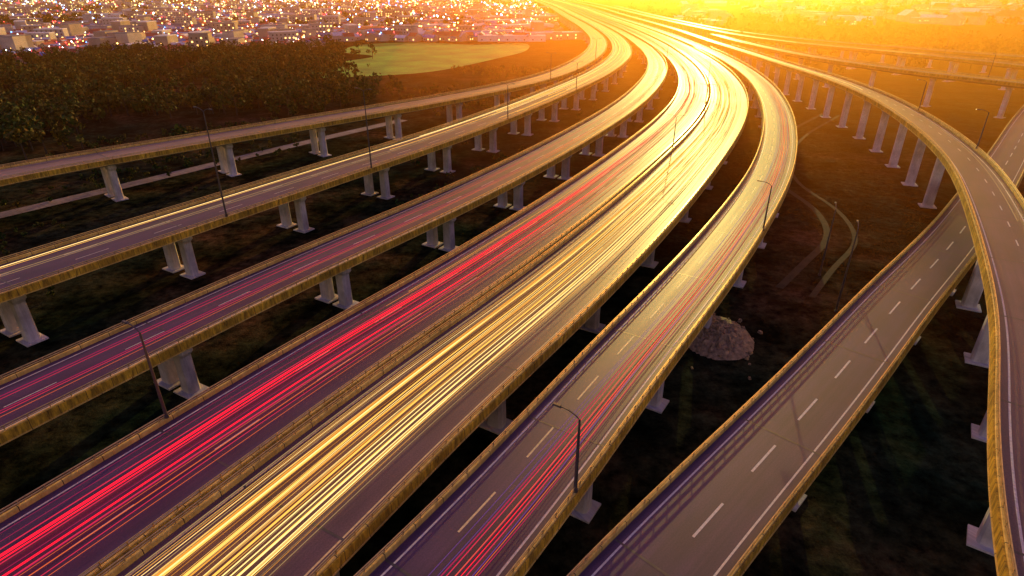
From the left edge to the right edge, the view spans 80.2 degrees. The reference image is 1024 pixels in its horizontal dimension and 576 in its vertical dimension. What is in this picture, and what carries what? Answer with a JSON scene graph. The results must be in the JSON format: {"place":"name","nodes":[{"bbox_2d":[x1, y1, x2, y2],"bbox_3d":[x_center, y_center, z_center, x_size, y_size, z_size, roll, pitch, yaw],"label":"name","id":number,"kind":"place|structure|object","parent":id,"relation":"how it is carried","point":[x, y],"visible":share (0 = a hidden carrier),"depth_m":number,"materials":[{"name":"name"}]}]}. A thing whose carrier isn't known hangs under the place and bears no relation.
{"place":"outdoors","nodes":[
{"label":"outdoors","id":0,"kind":"place"},
{"bbox_2d":[0,120,407,217],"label":"service road","id":1,"kind":"structure","parent":0,"point":[91,193],"depth_m":196.52,"materials":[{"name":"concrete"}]},
{"bbox_2d":[321,42,528,77],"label":"grass field","id":2,"kind":"structure","parent":0,"point":[403,58],"depth_m":532.22,"materials":[{"name":"green plant"}]},
{"bbox_2d":[0,0,1023,575],"bbox_3d":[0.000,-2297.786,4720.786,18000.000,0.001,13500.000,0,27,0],"label":"ground","id":3,"kind":"structure","parent":0,"point":[898,486],"depth_m":127.53,"materials":[{"name":"green plant"}]},
{"bbox_2d":[0,37,402,158],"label":"forest","id":4,"kind":"object","parent":3,"relation":"on","point":[59,76],"visible":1,"depth_m":328.43,"materials":[{"name":"green plant"}]},
{"bbox_2d":[0,63,600,307],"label":"shrubs","id":5,"kind":"object","parent":3,"relation":"on","point":[131,176],"visible":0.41,"depth_m":232.84,"materials":[{"name":"green plant"}]},
{"bbox_2d":[0,0,606,201],"bbox_3d":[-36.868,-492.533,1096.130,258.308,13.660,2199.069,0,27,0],"label":"elevated highway","id":6,"kind":"structure","parent":3,"relation":"on","point":[107,161],"depth_m":210.18,"materials":[{"name":"concrete"}]},
{"bbox_2d":[0,0,631,346],"bbox_3d":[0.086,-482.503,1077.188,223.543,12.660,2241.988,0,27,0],"label":"elevated highway","id":7,"kind":"structure","parent":3,"relation":"on","point":[22,276],"depth_m":144.23,"materials":[{"name":"concrete"}]},
{"bbox_2d":[193,106,227,216],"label":"street lamp","id":8,"kind":"object","parent":7,"relation":"on","point":[226,214],"visible":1,"depth_m":125.07,"materials":[{"name":"metal"}]},
{"bbox_2d":[355,87,371,167],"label":"street lamp","id":9,"kind":"object","parent":7,"relation":"on","point":[367,129],"visible":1,"depth_m":160.19,"materials":[{"name":"metal"}]},
{"bbox_2d":[504,83,513,118],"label":"street lamp","id":10,"kind":"object","parent":7,"relation":"on","point":[507,100],"visible":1,"depth_m":220.81,"materials":[{"name":"metal"}]},
{"bbox_2d":[0,0,666,445],"bbox_3d":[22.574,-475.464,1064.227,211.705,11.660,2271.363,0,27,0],"label":"elevated highway","id":11,"kind":"structure","parent":3,"relation":"on","point":[44,390],"depth_m":105.09,"materials":[{"name":"concrete"}]},
{"bbox_2d":[0,0,708,575],"bbox_3d":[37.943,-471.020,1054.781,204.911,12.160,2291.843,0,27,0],"label":"elevated highway","id":12,"kind":"structure","parent":3,"relation":"on","point":[100,512],"depth_m":75.71,"materials":[{"name":"asphalt"}]},
{"bbox_2d":[121,320,168,418],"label":"street lamp","id":13,"kind":"object","parent":12,"relation":"on","point":[166,415],"visible":1,"depth_m":67.88,"materials":[{"name":"metal"}]},
{"bbox_2d":[668,114,685,146],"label":"street lamp","id":14,"kind":"object","parent":12,"relation":"on","point":[675,128],"visible":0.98,"depth_m":185.74,"materials":[{"name":"metal"}]},
{"bbox_2d":[96,0,748,575],"bbox_3d":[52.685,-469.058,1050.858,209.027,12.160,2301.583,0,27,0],"label":"elevated highway","id":15,"kind":"structure","parent":3,"relation":"on","point":[332,488],"depth_m":73.73,"materials":[{"name":"asphalt"}]},
{"bbox_2d":[0,0,1023,64],"bbox_3d":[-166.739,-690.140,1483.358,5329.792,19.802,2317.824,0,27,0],"label":"distant town","id":16,"kind":"object","parent":3,"relation":"on","point":[206,21],"visible":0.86,"depth_m":914.28,"materials":[{"name":"multicoloured tile"}]},
{"bbox_2d":[0,0,1023,48],"bbox_3d":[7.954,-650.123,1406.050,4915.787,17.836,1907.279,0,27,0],"label":"tree belt","id":17,"kind":"object","parent":3,"relation":"on","point":[760,20],"visible":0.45,"depth_m":901.64,"materials":[{"name":"green plant"}]},
{"bbox_2d":[354,0,797,575],"bbox_3d":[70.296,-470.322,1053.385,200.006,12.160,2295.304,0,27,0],"label":"elevated highway","id":18,"kind":"structure","parent":3,"relation":"on","point":[506,502],"depth_m":73.21,"materials":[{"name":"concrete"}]},
{"bbox_2d":[552,402,580,492],"bbox_3d":[5.144,15.525,58.751,3.176,9.680,0.544,15,30,28],"label":"street lamp","id":19,"kind":"object","parent":18,"relation":"on","point":[577,455],"visible":0.98,"depth_m":57.85,"materials":[{"name":"metal"}]},
{"bbox_2d":[757,180,771,230],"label":"street lamp","id":20,"kind":"object","parent":18,"relation":"on","point":[767,205],"visible":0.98,"depth_m":121.68,"materials":[{"name":"metal"}]},
{"bbox_2d":[689,313,762,379],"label":"rubble mound","id":21,"kind":"object","parent":3,"relation":"on","point":[721,338],"visible":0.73,"depth_m":104.58,"materials":[{"name":"stone"}]},
{"bbox_2d":[565,0,1023,575],"bbox_3d":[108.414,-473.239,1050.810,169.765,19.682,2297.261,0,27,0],"label":"curved flyover ramp","id":22,"kind":"structure","parent":3,"relation":"on","point":[991,198],"depth_m":100.49,"materials":[{"name":"concrete"}]},
{"bbox_2d":[918,79,926,109],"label":"street lamp","id":23,"kind":"object","parent":22,"relation":"on","point":[922,95],"visible":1,"depth_m":201.55,"materials":[{"name":"metal"}]},
{"bbox_2d":[975,109,988,148],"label":"street lamp","id":24,"kind":"object","parent":22,"relation":"on","point":[982,129],"visible":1,"depth_m":152.59,"materials":[{"name":"metal"}]},
{"bbox_2d":[567,105,1023,575],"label":"elevated highway","id":25,"kind":"structure","parent":3,"relation":"on","point":[726,497],"depth_m":73.08,"materials":[{"name":"grey asphalt"}]},
{"bbox_2d":[574,0,1023,89],"bbox_3d":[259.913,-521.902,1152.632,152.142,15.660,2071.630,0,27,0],"label":"elevated highway","id":26,"kind":"structure","parent":3,"relation":"on","point":[1010,66],"depth_m":443.62,"materials":[{"name":"concrete"}]},
{"bbox_2d":[612,5,1023,72],"bbox_3d":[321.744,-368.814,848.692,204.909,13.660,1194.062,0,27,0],"label":"elevated highway","id":27,"kind":"structure","parent":3,"relation":"on","point":[1006,56],"depth_m":482.51,"materials":[{"name":"concrete"}]},
{"bbox_2d":[818,202,836,275],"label":"street lamp","id":28,"kind":"object","parent":3,"relation":"on","point":[819,273],"visible":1,"depth_m":127.39,"materials":[{"name":"metal"}]},
{"bbox_2d":[834,220,858,312],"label":"street lamp","id":29,"kind":"object","parent":3,"relation":"on","point":[839,297],"visible":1,"depth_m":112.41,"materials":[{"name":"metal"}]},
{"bbox_2d":[707,33,1023,118],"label":"elevated highway","id":30,"kind":"structure","parent":3,"relation":"on","point":[1010,84],"depth_m":322.68,"materials":[{"name":"concrete"}]},
{"bbox_2d":[708,25,1023,74],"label":"tree belt","id":31,"kind":"object","parent":3,"relation":"on","point":[989,45],"visible":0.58,"depth_m":588.72,"materials":[{"name":"green plant"}]},
{"bbox_2d":[877,0,889,19],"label":"transmission tower","id":32,"kind":"structure","parent":3,"relation":"on","point":[883,9],"depth_m":1044.77,"materials":[{"name":"metal"}]},
{"bbox_2d":[775,114,830,288],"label":"dirt track","id":33,"kind":"structure","parent":0,"point":[799,268],"depth_m":144.94,"materials":[{"name":"brown soil"}]},
{"bbox_2d":[793,115,857,296],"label":"dirt track","id":34,"kind":"structure","parent":0,"point":[828,274],"depth_m":148.33,"materials":[{"name":"brown soil"}]}
]}

